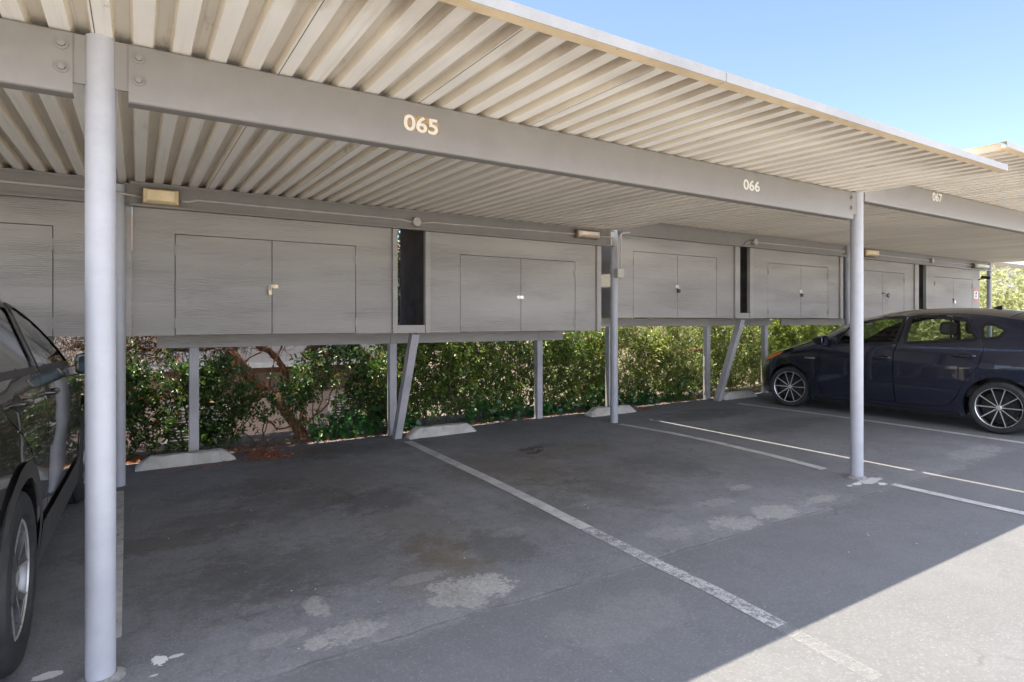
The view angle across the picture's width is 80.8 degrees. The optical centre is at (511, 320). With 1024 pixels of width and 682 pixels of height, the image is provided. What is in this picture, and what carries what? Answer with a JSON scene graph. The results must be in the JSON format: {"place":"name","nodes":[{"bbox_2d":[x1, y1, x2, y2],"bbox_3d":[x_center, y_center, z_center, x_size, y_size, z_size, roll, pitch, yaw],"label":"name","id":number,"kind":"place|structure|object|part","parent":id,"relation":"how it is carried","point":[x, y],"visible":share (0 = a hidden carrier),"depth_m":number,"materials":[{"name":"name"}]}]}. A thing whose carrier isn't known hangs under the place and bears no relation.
{"place":"outdoors","nodes":[
{"label":"outdoors","id":0,"kind":"place"},
{"bbox_2d":[0,326,1023,681],"bbox_3d":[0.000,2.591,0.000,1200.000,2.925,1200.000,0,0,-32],"label":"ground","id":1,"kind":"structure","parent":0,"point":[434,570],"depth_m":3.59,"materials":[{"name":"grey asphalt"}]},
{"bbox_2d":[25,337,53,350],"bbox_3d":[-6.073,0.811,4.118,4.640,1.340,0.850,0,0,-32],"label":"locker stand","id":2,"kind":"object","parent":1,"relation":"on","point":[33,345],"visible":0.03,"depth_m":5.50,"materials":[{"name":"paint"}]},
{"bbox_2d":[0,195,84,336],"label":"storage locker","id":3,"kind":"object","parent":2,"relation":"on","point":[42,264],"visible":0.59,"depth_m":4.97,"materials":[{"name":"paint"}]},
{"bbox_3d":[-4.159,-0.323,4.774,0.858,0.913,0.031,0,0,-32],"label":"door","id":4,"kind":"part","parent":3,"relation":"part of","materials":[{"name":"paint"}]},
{"bbox_2d":[0,300,84,678],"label":"parked car","id":5,"kind":"object","parent":1,"relation":"on","point":[42,438],"visible":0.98,"depth_m":2.78,"materials":[{"name":"black paint"}]},
{"bbox_3d":[-2.286,0.447,2.690,0.283,1.125,1.101,0,0,-32],"label":"door","id":6,"kind":"part","parent":5,"relation":"part of","materials":[{"name":"black paint"}]},
{"bbox_3d":[-2.828,0.451,3.598,0.292,1.117,1.291,0,0,-32],"label":"door","id":7,"kind":"part","parent":5,"relation":"part of","materials":[{"name":"black paint"}]},
{"bbox_2d":[116,490,123,637],"bbox_3d":[-2.550,1.426,3.849,0.112,0.001,2.772,0,0,-33],"label":"parking line","id":8,"kind":"object","parent":1,"relation":"on","point":[119,533],"visible":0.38,"depth_m":3.62,"materials":[{"name":"paint"}]},
{"bbox_2d":[66,338,258,458],"bbox_3d":[-3.909,0.927,6.370,2.238,1.496,0.777,0,0,-32],"label":"hedge shrub","id":9,"kind":"object","parent":1,"relation":"on","point":[139,397],"visible":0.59,"depth_m":6.52,"materials":[{"name":"green plant"}]},
{"bbox_2d":[135,448,235,471],"bbox_3d":[-3.232,1.370,5.988,0.882,0.120,0.206,0,0,-32],"label":"wheel stop","id":10,"kind":"object","parent":1,"relation":"on","point":[159,461],"visible":0.99,"depth_m":5.91,"materials":[{"name":"concrete"}]},
{"bbox_2d":[32,336,351,438],"bbox_3d":[-3.701,-0.911,7.966,5.937,4.873,3.768,0,0,-32],"label":"tree","id":11,"kind":"object","parent":1,"relation":"on","point":[144,349],"visible":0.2,"depth_m":7.09,"materials":[{"name":"red plant"}]},
{"bbox_2d":[31,244,404,446],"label":"house","id":12,"kind":"structure","parent":1,"relation":"on","point":[261,364],"depth_m":10.60,"materials":[{"name":"pink"}]},
{"bbox_2d":[163,404,230,443],"bbox_3d":[-5.321,2.019,10.186,1.021,1.179,0.080,0,0,-32],"label":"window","id":13,"kind":"structure","parent":12,"relation":"in","point":[182,411],"depth_m":10.09,"materials":[{"name":"grey glass"}]},
{"bbox_2d":[328,396,366,426],"bbox_3d":[-3.050,1.964,11.600,0.960,1.057,0.080,0,0,-32],"label":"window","id":14,"kind":"structure","parent":12,"relation":"in","point":[329,409],"depth_m":11.46,"materials":[{"name":"grey glass"}]},
{"bbox_2d":[219,361,321,444],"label":"hedge shrub","id":15,"kind":"object","parent":1,"relation":"on","point":[290,395],"visible":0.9,"depth_m":6.97,"materials":[{"name":"green plant"}]},
{"bbox_2d":[288,344,401,437],"bbox_3d":[-2.083,0.817,7.532,1.492,1.409,0.812,0,0,-32],"label":"hedge shrub","id":16,"kind":"object","parent":1,"relation":"on","point":[351,353],"visible":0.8,"depth_m":7.46,"materials":[{"name":"green plant"}]},
{"bbox_2d":[308,394,383,440],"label":"ivy","id":17,"kind":"object","parent":1,"relation":"on","point":[344,431],"visible":0.97,"depth_m":7.26,"materials":[{"name":"green plant"}]},
{"bbox_2d":[156,331,562,451],"bbox_3d":[-1.260,0.791,7.113,5.052,1.328,0.850,0,0,-32],"label":"locker stand","id":18,"kind":"object","parent":1,"relation":"on","point":[396,413],"visible":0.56,"depth_m":7.01,"materials":[{"name":"paint"}]},
{"bbox_2d":[126,206,424,336],"bbox_3d":[-2.417,-0.514,6.376,2.834,1.312,0.940,0,0,-32],"label":"storage locker","id":19,"kind":"object","parent":18,"relation":"on","point":[193,273],"visible":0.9,"depth_m":5.82,"materials":[{"name":"paint"}]},
{"bbox_3d":[-2.712,-0.323,5.675,0.842,0.913,0.031,0,0,-32],"label":"door","id":20,"kind":"part","parent":19,"relation":"part of","materials":[{"name":"paint"}]},
{"bbox_2d":[268,285,271,294],"bbox_3d":[-2.358,-0.292,5.870,0.034,0.096,0.022,0,0,-32],"label":"padlock","id":21,"kind":"object","parent":19,"relation":"attached to","point":[269,292],"visible":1,"depth_m":5.86,"materials":[{"name":"gold metal"}]},
{"bbox_3d":[-1.991,-0.323,6.124,0.844,0.913,0.031,0,0,-32],"label":"door","id":22,"kind":"part","parent":19,"relation":"part of","materials":[{"name":"paint"}]},
{"bbox_2d":[400,229,600,332],"bbox_3d":[-0.131,-0.514,7.799,2.550,1.312,0.940,0,0,-32],"label":"storage locker","id":23,"kind":"object","parent":18,"relation":"on","point":[449,282],"visible":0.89,"depth_m":7.31,"materials":[{"name":"paint"}]},
{"bbox_3d":[-0.253,-0.313,7.206,0.850,0.894,0.031,0,0,-32],"label":"door","id":24,"kind":"part","parent":23,"relation":"part of","materials":[{"name":"paint"}]},
{"bbox_3d":[0.476,-0.313,7.659,0.855,0.894,0.031,0,0,-32],"label":"door","id":25,"kind":"part","parent":23,"relation":"part of","materials":[{"name":"paint"}]},
{"bbox_2d":[282,342,497,370],"bbox_3d":[-1.229,-0.806,9.410,3.706,5.088,3.478,0,0,0],"label":"tree","id":26,"kind":"object","parent":1,"relation":"on","point":[315,346],"visible":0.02,"depth_m":8.12,"materials":[{"name":"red plant"}]},
{"bbox_2d":[386,405,421,430],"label":"ivy","id":27,"kind":"object","parent":1,"relation":"on","point":[411,424],"visible":0.28,"depth_m":7.73,"materials":[{"name":"green plant"}]},
{"bbox_2d":[397,229,426,375],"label":"bush","id":28,"kind":"object","parent":1,"relation":"on","point":[399,288],"visible":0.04,"depth_m":8.49,"materials":[{"name":"green plant"}]},
{"bbox_2d":[325,344,505,423],"bbox_3d":[-1.363,1.660,10.084,3.412,2.964,1.510,0,0,-32],"label":"bush","id":29,"kind":"object","parent":1,"relation":"on","point":[332,403],"visible":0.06,"depth_m":9.73,"materials":[{"name":"green plant"}]},
{"bbox_2d":[126,397,713,476],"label":"leaf litter","id":30,"kind":"object","parent":1,"relation":"on","point":[259,454],"visible":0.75,"depth_m":6.42,"materials":[{"name":"brown plant"}]},
{"bbox_2d":[404,422,475,438],"bbox_3d":[-0.872,1.349,7.432,0.905,0.120,0.201,0,0,-32],"label":"wheel stop","id":31,"kind":"object","parent":1,"relation":"on","point":[417,432],"visible":1,"depth_m":7.34,"materials":[{"name":"concrete"}]},
{"bbox_2d":[365,322,533,426],"bbox_3d":[-0.793,0.745,8.450,2.582,1.683,1.063,0,0,-32],"label":"hedge shrub","id":32,"kind":"object","parent":1,"relation":"on","point":[455,354],"visible":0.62,"depth_m":8.28,"materials":[{"name":"green plant"}]},
{"bbox_2d":[405,441,589,528],"bbox_3d":[-0.346,1.405,5.544,0.129,0.001,3.384,0,0,-30],"label":"parking line","id":33,"kind":"object","parent":1,"relation":"on","point":[571,520],"visible":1,"depth_m":5.00,"materials":[{"name":"paint"}]},
{"bbox_2d":[0,0,1007,681],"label":"carport","id":34,"kind":"object","parent":1,"relation":"on","point":[496,114],"visible":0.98,"depth_m":3.18,"materials":[{"name":"paint"}]},
{"bbox_2d":[0,180,140,197],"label":"conduit","id":35,"kind":"object","parent":34,"relation":"attached to","point":[54,186],"visible":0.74,"depth_m":4.93,"materials":[{"name":"metal"}]},
{"bbox_2d":[141,187,179,206],"bbox_3d":[-3.089,-1.081,5.299,0.295,0.153,0.130,0,0,-32],"label":"wall light","id":36,"kind":"object","parent":34,"relation":"attached to","point":[157,196],"visible":0.86,"depth_m":5.25,"materials":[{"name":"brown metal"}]},
{"bbox_2d":[181,199,574,234],"bbox_3d":[-1.078,-1.078,6.591,4.465,0.093,0.061,0,0,-32],"label":"conduit","id":37,"kind":"object","parent":34,"relation":"attached to","point":[415,222],"visible":1,"depth_m":6.36,"materials":[{"name":"metal"}]},
{"bbox_2d":[574,229,599,239],"bbox_3d":[0.990,-1.117,7.838,0.365,0.105,0.130,0,0,-32],"label":"wall light","id":38,"kind":"object","parent":34,"relation":"attached to","point":[587,234],"visible":1,"depth_m":7.79,"materials":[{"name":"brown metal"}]},
{"bbox_2d":[600,236,623,277],"bbox_3d":[1.312,-0.845,8.038,0.405,0.550,0.084,0,0,-26],"label":"conduit","id":39,"kind":"object","parent":34,"relation":"attached to","point":[618,273],"visible":0.98,"depth_m":8.07,"materials":[{"name":"metal"}]},
{"bbox_2d":[461,376,604,423],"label":"ivy","id":40,"kind":"object","parent":1,"relation":"on","point":[547,410],"visible":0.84,"depth_m":8.64,"materials":[{"name":"green plant"}]},
{"bbox_2d":[126,435,971,648],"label":"ground crumbs","id":41,"kind":"object","parent":1,"relation":"on","point":[524,509],"visible":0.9,"depth_m":4.17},
{"bbox_2d":[504,327,620,413],"bbox_3d":[0.734,0.734,9.424,1.889,1.561,1.239,0,0,-32],"label":"hedge shrub","id":42,"kind":"object","parent":1,"relation":"on","point":[578,350],"visible":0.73,"depth_m":9.24,"materials":[{"name":"green plant"}]},
{"bbox_2d":[543,326,661,402],"bbox_3d":[1.789,1.159,12.544,3.240,3.729,1.854,0,0,-32],"label":"bush","id":43,"kind":"object","parent":1,"relation":"on","point":[590,372],"visible":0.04,"depth_m":12.18,"materials":[{"name":"green plant"}]},
{"bbox_2d":[584,404,635,416],"bbox_3d":[1.466,1.328,8.922,0.880,0.120,0.202,0,0,-32],"label":"wheel stop","id":44,"kind":"object","parent":1,"relation":"on","point":[598,411],"visible":0.85,"depth_m":8.78,"materials":[{"name":"concrete"}]},
{"bbox_2d":[578,318,702,404],"bbox_3d":[2.272,0.627,10.233,2.506,1.746,0.937,0,0,-32],"label":"hedge shrub","id":45,"kind":"object","parent":1,"relation":"on","point":[653,344],"visible":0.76,"depth_m":10.17,"materials":[{"name":"green plant"}]},
{"bbox_2d":[531,326,772,404],"bbox_3d":[2.722,-0.701,11.516,7.358,4.571,2.841,0,0,-16],"label":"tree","id":46,"kind":"object","parent":1,"relation":"on","point":[624,345],"visible":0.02,"depth_m":10.97,"materials":[{"name":"green plant"}]},
{"bbox_2d":[618,376,696,404],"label":"ivy","id":47,"kind":"object","parent":1,"relation":"on","point":[646,397],"visible":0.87,"depth_m":9.95,"materials":[{"name":"green plant"}]},
{"bbox_2d":[581,526,786,627],"bbox_3d":[0.875,1.406,3.430,0.114,0.001,1.506,0,0,-29],"label":"parking line","id":48,"kind":"object","parent":1,"relation":"on","point":[669,569],"visible":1,"depth_m":3.24,"materials":[{"name":"paint"}]},
{"bbox_2d":[660,327,760,389],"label":"bush","id":49,"kind":"object","parent":1,"relation":"on","point":[712,360],"visible":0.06,"depth_m":13.98,"materials":[{"name":"green plant"}]},
{"bbox_2d":[618,424,825,469],"bbox_3d":[2.230,1.384,6.846,0.222,0.002,2.832,0,0,-31],"label":"parking line","id":50,"kind":"object","parent":1,"relation":"on","point":[774,456],"visible":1,"depth_m":6.54,"materials":[{"name":"paint"}]},
{"bbox_2d":[671,319,776,394],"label":"hedge shrub","id":51,"kind":"object","parent":1,"relation":"on","point":[718,344],"visible":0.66,"depth_m":11.21,"materials":[{"name":"green plant"}]},
{"bbox_2d":[601,318,872,405],"bbox_3d":[4.615,0.686,10.771,7.980,1.454,0.850,0,0,-32],"label":"locker stand","id":52,"kind":"object","parent":1,"relation":"on","point":[738,324],"visible":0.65,"depth_m":10.13,"materials":[{"name":"paint"}]},
{"bbox_2d":[601,230,749,317],"bbox_3d":[2.404,-0.690,9.376,2.807,1.321,0.940,0,0,-32],"label":"storage locker","id":53,"kind":"object","parent":52,"relation":"on","point":[705,277],"visible":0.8,"depth_m":8.84,"materials":[{"name":"paint"}]},
{"bbox_3d":[2.061,-0.501,8.646,0.889,0.927,0.031,0,0,-32],"label":"door","id":54,"kind":"part","parent":53,"relation":"part of","materials":[{"name":"paint"}]},
{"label":"door","id":55,"kind":"part","parent":53,"relation":"part of","materials":[{"name":"paint"}]},
{"bbox_2d":[740,247,842,318],"bbox_3d":[4.742,-0.690,10.832,2.700,1.321,0.940,0,0,-32],"label":"storage locker","id":56,"kind":"object","parent":52,"relation":"on","point":[774,283],"visible":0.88,"depth_m":10.34,"materials":[{"name":"paint"}]},
{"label":"door","id":57,"kind":"part","parent":56,"relation":"part of","materials":[{"name":"paint"}]},
{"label":"door","id":58,"kind":"part","parent":56,"relation":"part of","materials":[{"name":"paint"}]},
{"bbox_2d":[824,257,918,318],"bbox_3d":[7.181,-0.690,12.350,2.645,1.321,0.940,0,0,-32],"label":"storage locker","id":59,"kind":"object","parent":52,"relation":"on","point":[898,282],"visible":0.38,"depth_m":12.06,"materials":[{"name":"paint"}]},
{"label":"door","id":60,"kind":"part","parent":59,"relation":"part of","materials":[{"name":"paint"}]},
{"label":"door","id":61,"kind":"part","parent":59,"relation":"part of","materials":[{"name":"paint"}]},
{"bbox_2d":[722,390,756,399],"bbox_3d":[3.969,1.305,10.598,0.900,0.121,0.201,0,0,-32],"label":"wheel stop","id":62,"kind":"object","parent":1,"relation":"on","point":[729,395],"visible":0.9,"depth_m":10.50,"materials":[{"name":"concrete"}]},
{"bbox_2d":[619,141,1023,337],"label":"carport","id":63,"kind":"object","parent":1,"relation":"on","point":[978,219],"visible":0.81,"depth_m":8.57,"materials":[{"name":"paint"}]},
{"bbox_2d":[620,232,630,268],"bbox_3d":[1.534,-0.948,8.158,0.176,0.515,0.021,0,0,-32],"label":"conduit","id":64,"kind":"object","parent":63,"relation":"attached to","point":[621,248],"visible":1,"depth_m":8.11,"materials":[{"name":"metal"}]},
{"bbox_2d":[744,239,845,251],"bbox_3d":[4.931,-1.235,10.332,2.908,0.142,0.061,0,0,-32],"label":"conduit","id":65,"kind":"object","parent":63,"relation":"attached to","point":[754,242],"visible":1,"depth_m":10.10,"materials":[{"name":"metal"}]},
{"bbox_2d":[864,249,878,257],"bbox_3d":[6.846,-1.278,11.483,0.440,0.135,0.130,0,0,-32],"label":"wall light","id":66,"kind":"object","parent":63,"relation":"attached to","point":[871,253],"visible":0.82,"depth_m":11.41,"materials":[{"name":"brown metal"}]},
{"bbox_2d":[879,255,972,265],"bbox_3d":[8.823,-1.270,12.754,4.240,0.092,0.061,0,0,-32],"label":"conduit","id":67,"kind":"object","parent":63,"relation":"attached to","point":[931,260],"visible":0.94,"depth_m":12.80,"materials":[{"name":"metal"}]},
{"bbox_2d":[919,265,979,318],"bbox_3d":[9.704,-0.690,13.921,2.670,1.321,0.940,0,0,-32],"label":"storage locker","id":68,"kind":"object","parent":63,"relation":"attached to","point":[942,287],"visible":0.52,"depth_m":13.39,"materials":[{"name":"paint"}]},
{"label":"door","id":69,"kind":"part","parent":68,"relation":"part of","materials":[{"name":"paint"}]},
{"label":"door","id":70,"kind":"part","parent":68,"relation":"part of","materials":[{"name":"paint"}]},
{"bbox_2d":[974,289,977,301],"bbox_3d":[10.903,-0.590,14.143,0.220,0.300,0.007,0,0,-32],"label":"notice sign","id":71,"kind":"object","parent":68,"relation":"attached to","point":[975,295],"visible":1,"depth_m":14.15,"materials":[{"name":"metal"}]},
{"bbox_2d":[978,276,990,280],"bbox_3d":[11.020,-0.987,14.049,0.237,0.114,0.091,0,0,40],"label":"security camera","id":72,"kind":"object","parent":68,"relation":"attached to","point":[985,277],"visible":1,"depth_m":14.02,"materials":[{"name":"black plastic"}]},
{"bbox_2d":[971,263,989,269],"bbox_3d":[10.925,-1.258,14.022,0.670,0.115,0.130,0,0,-32],"label":"wall light","id":73,"kind":"object","parent":63,"relation":"attached to","point":[980,266],"visible":0.95,"depth_m":13.91,"materials":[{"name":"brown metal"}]},
{"bbox_2d":[741,319,923,386],"bbox_3d":[7.369,0.498,13.619,6.459,1.896,1.044,0,0,-32],"label":"hedge shrub","id":74,"kind":"object","parent":1,"relation":"on","point":[785,335],"visible":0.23,"depth_m":12.59,"materials":[{"name":"green plant"}]},
{"bbox_2d":[737,403,1023,443],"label":"parking line","id":75,"kind":"object","parent":1,"relation":"on","point":[892,424],"visible":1,"depth_m":7.79,"materials":[{"name":"paint"}]},
{"bbox_2d":[762,305,1023,433],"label":"parked car","id":76,"kind":"object","parent":1,"relation":"on","point":[979,376],"visible":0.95,"depth_m":7.94,"materials":[{"name":"blue paint"}]},
{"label":"door","id":77,"kind":"part","parent":76,"relation":"part of","materials":[{"name":"blue paint"}]},
{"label":"door","id":78,"kind":"part","parent":76,"relation":"part of","materials":[{"name":"blue paint"}]},
{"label":"door","id":79,"kind":"part","parent":76,"relation":"part of","materials":[{"name":"blue paint"}]},
{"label":"door","id":80,"kind":"part","parent":76,"relation":"part of","materials":[{"name":"blue paint"}]},
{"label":"rear window","id":81,"kind":"part","parent":76,"relation":"part of","materials":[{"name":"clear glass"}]},
{"bbox_2d":[770,261,1023,333],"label":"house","id":82,"kind":"structure","parent":1,"relation":"on","point":[1013,266],"depth_m":28.98,"materials":[{"name":"beige paint"}]},
{"bbox_2d":[907,319,984,340],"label":"bush","id":83,"kind":"object","parent":1,"relation":"on","point":[935,326],"visible":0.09,"depth_m":16.33,"materials":[{"name":"green plant"}]},
{"bbox_2d":[891,483,1023,514],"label":"parking line","id":84,"kind":"object","parent":1,"relation":"on","point":[963,499],"visible":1,"depth_m":4.65,"materials":[{"name":"paint"}]},
{"bbox_2d":[911,265,1023,340],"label":"bush","id":85,"kind":"object","parent":1,"relation":"on","point":[1014,300],"visible":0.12,"depth_m":15.94,"materials":[{"name":"green plant"}]},
{"bbox_2d":[398,0,1023,236],"label":"sky","id":86,"kind":"structure","parent":0,"point":[948,72],"materials":[{"name":"blue"}]}
]}

